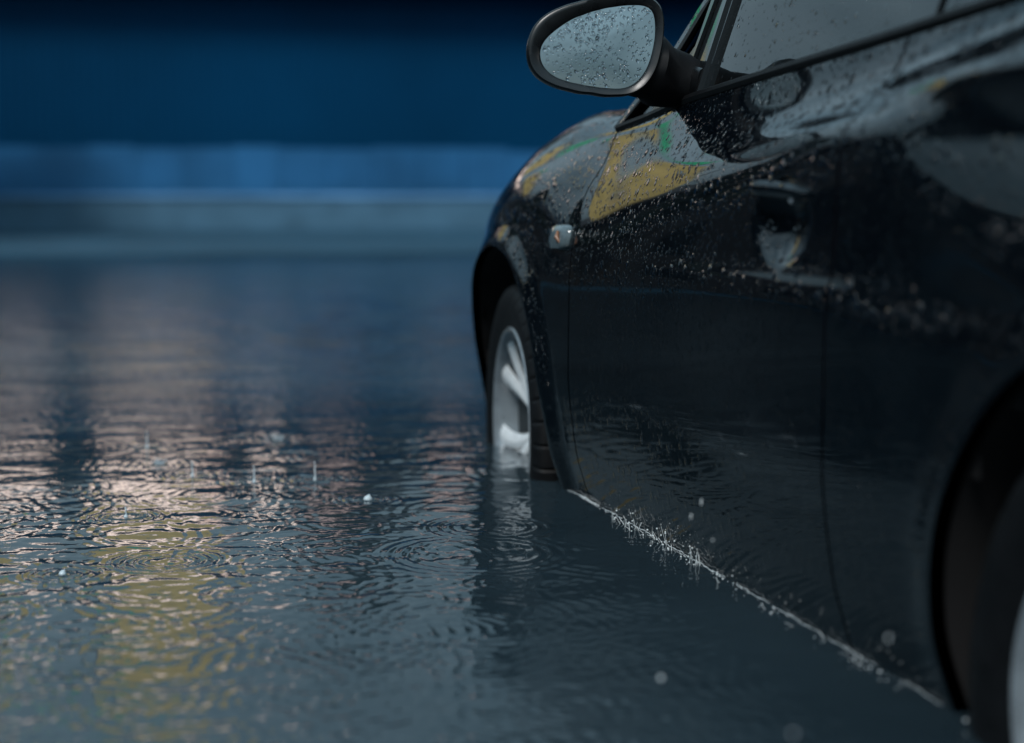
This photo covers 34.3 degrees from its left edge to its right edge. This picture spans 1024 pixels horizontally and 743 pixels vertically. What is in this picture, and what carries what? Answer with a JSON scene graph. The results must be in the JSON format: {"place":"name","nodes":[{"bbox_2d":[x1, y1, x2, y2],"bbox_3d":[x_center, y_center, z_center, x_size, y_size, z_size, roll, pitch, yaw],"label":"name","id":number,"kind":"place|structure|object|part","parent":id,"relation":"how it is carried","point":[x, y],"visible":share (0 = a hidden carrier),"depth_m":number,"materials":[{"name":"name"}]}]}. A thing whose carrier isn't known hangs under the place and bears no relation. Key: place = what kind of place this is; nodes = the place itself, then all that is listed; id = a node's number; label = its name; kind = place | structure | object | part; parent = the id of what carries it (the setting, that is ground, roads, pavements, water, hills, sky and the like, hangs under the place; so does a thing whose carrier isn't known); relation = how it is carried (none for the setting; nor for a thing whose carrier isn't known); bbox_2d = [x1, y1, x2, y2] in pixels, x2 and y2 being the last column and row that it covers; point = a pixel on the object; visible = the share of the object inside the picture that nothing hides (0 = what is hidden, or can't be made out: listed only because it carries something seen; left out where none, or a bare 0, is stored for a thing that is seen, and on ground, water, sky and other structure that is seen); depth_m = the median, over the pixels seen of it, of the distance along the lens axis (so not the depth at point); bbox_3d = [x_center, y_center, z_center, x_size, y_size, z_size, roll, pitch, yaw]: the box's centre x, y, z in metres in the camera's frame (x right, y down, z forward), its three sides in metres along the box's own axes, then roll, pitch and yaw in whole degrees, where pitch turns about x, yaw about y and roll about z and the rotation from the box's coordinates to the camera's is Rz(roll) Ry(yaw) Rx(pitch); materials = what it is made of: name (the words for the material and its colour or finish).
{"place":"outdoors","nodes":[
{"label":"outdoors","id":0,"kind":"place"},
{"bbox_2d":[0,229,485,257],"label":"pavement","id":1,"kind":"structure","parent":0,"point":[36,244],"depth_m":26.52,"materials":[{"name":"grey concrete"}]},
{"bbox_2d":[0,194,499,230],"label":"wall","id":2,"kind":"structure","parent":1,"relation":"on","point":[120,212],"depth_m":39.47,"materials":[{"name":"concrete"}]},
{"bbox_2d":[0,145,535,197],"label":"board fence","id":3,"kind":"object","parent":1,"relation":"on","point":[264,169],"visible":0.28,"depth_m":40.46,"materials":[{"name":"blue"}]},
{"bbox_2d":[0,0,703,193],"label":"wall","id":4,"kind":"structure","parent":1,"relation":"on","point":[348,74],"depth_m":43.33,"materials":[{"name":"blue"}]},
{"bbox_2d":[0,254,980,742],"bbox_3d":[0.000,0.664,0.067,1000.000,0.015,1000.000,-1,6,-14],"label":"water","id":5,"kind":"structure","parent":0,"point":[460,580],"depth_m":3.14,"materials":[{"name":"grey liquid"}]},
{"bbox_2d":[49,570,74,576],"bbox_3d":[-0.814,0.365,3.005,0.054,0.012,0.054,-1,6,-14],"label":"rain splash","id":6,"kind":"object","parent":5,"relation":"on","point":[62,572],"visible":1,"depth_m":3.00,"materials":[{"name":"grey liquid"}]},
{"bbox_2d":[106,507,145,520],"bbox_3d":[-0.829,0.303,3.560,0.092,0.024,0.092,-1,6,-14],"label":"rain splash","id":7,"kind":"object","parent":5,"relation":"on","point":[141,516],"visible":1,"depth_m":3.56,"materials":[{"name":"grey liquid"}]},
{"bbox_2d":[132,432,161,449],"bbox_3d":[-1.006,0.190,4.570,0.092,0.046,0.092,-1,6,-14],"label":"rain splash","id":8,"kind":"object","parent":5,"relation":"on","point":[146,445],"visible":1,"depth_m":4.57,"materials":[{"name":"grey liquid"}]},
{"bbox_2d":[150,457,167,465],"bbox_3d":[-0.908,0.232,4.272,0.054,0.023,0.054,-1,6,-14],"label":"rain splash","id":9,"kind":"object","parent":5,"relation":"on","point":[160,462],"visible":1,"depth_m":4.27,"materials":[{"name":"grey liquid"}]},
{"bbox_2d":[176,461,208,477],"bbox_3d":[-0.788,0.241,4.093,0.092,0.040,0.092,-1,6,-14],"label":"rain splash","id":10,"kind":"object","parent":5,"relation":"on","point":[192,474],"visible":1,"depth_m":4.09,"materials":[{"name":"grey liquid"}]},
{"bbox_2d":[238,466,271,484],"bbox_3d":[-0.623,0.249,4.009,0.092,0.042,0.092,-1,6,-14],"label":"rain splash","id":11,"kind":"object","parent":5,"relation":"on","point":[254,480],"visible":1,"depth_m":4.01,"materials":[{"name":"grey liquid"}]},
{"bbox_2d":[270,432,285,440],"bbox_3d":[-0.666,0.186,4.718,0.054,0.024,0.054,-1,6,-14],"label":"rain splash","id":12,"kind":"object","parent":5,"relation":"on","point":[275,439],"visible":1,"depth_m":4.72,"materials":[{"name":"grey liquid"}]},
{"bbox_2d":[298,462,331,482],"bbox_3d":[-0.480,0.243,4.036,0.092,0.048,0.092,-1,6,-14],"label":"rain splash","id":13,"kind":"object","parent":5,"relation":"on","point":[314,477],"visible":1,"depth_m":4.03,"materials":[{"name":"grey liquid"}]},
{"bbox_2d":[358,494,377,500],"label":"rain splash","id":14,"kind":"object","parent":5,"relation":"on","point":[368,498],"visible":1,"depth_m":3.76,"materials":[{"name":"grey liquid"}]},
{"bbox_2d":[568,490,966,721],"bbox_3d":[0.356,0.347,3.004,0.043,0.045,1.824,-1,6,-14],"label":"foam","id":15,"kind":"object","parent":5,"relation":"on","point":[699,562],"visible":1,"depth_m":3.11,"materials":[{"name":"white liquid"}]},
{"label":"ground","id":16,"kind":"structure","parent":0,"visible":0},
{"bbox_2d":[472,0,1023,742],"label":"car","id":17,"kind":"object","parent":16,"relation":"on","point":[748,286],"visible":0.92,"depth_m":2.60,"materials":[{"name":"black paint"}]},
{"bbox_3d":[0.360,-0.034,3.112,0.167,1.058,1.350,-1,6,-14],"label":"front door","id":18,"kind":"part","parent":17,"relation":"part of","materials":[{"name":"black paint"}]},
{"bbox_3d":[0.541,-0.680,2.870,0.123,0.338,0.850,-1,6,-14],"label":"side window","id":19,"kind":"part","parent":17,"relation":"part of","materials":[{"name":"grey glass"}]},
{"bbox_3d":[0.653,0.062,1.956,0.180,1.100,1.028,-1,6,-14],"label":"rear door","id":20,"kind":"part","parent":17,"relation":"part of","materials":[{"name":"black paint"}]},
{"bbox_3d":[0.802,-0.601,1.861,0.120,0.293,1.100,-1,6,-14],"label":"side window","id":21,"kind":"part","parent":17,"relation":"part of","materials":[{"name":"grey glass"}]}
]}

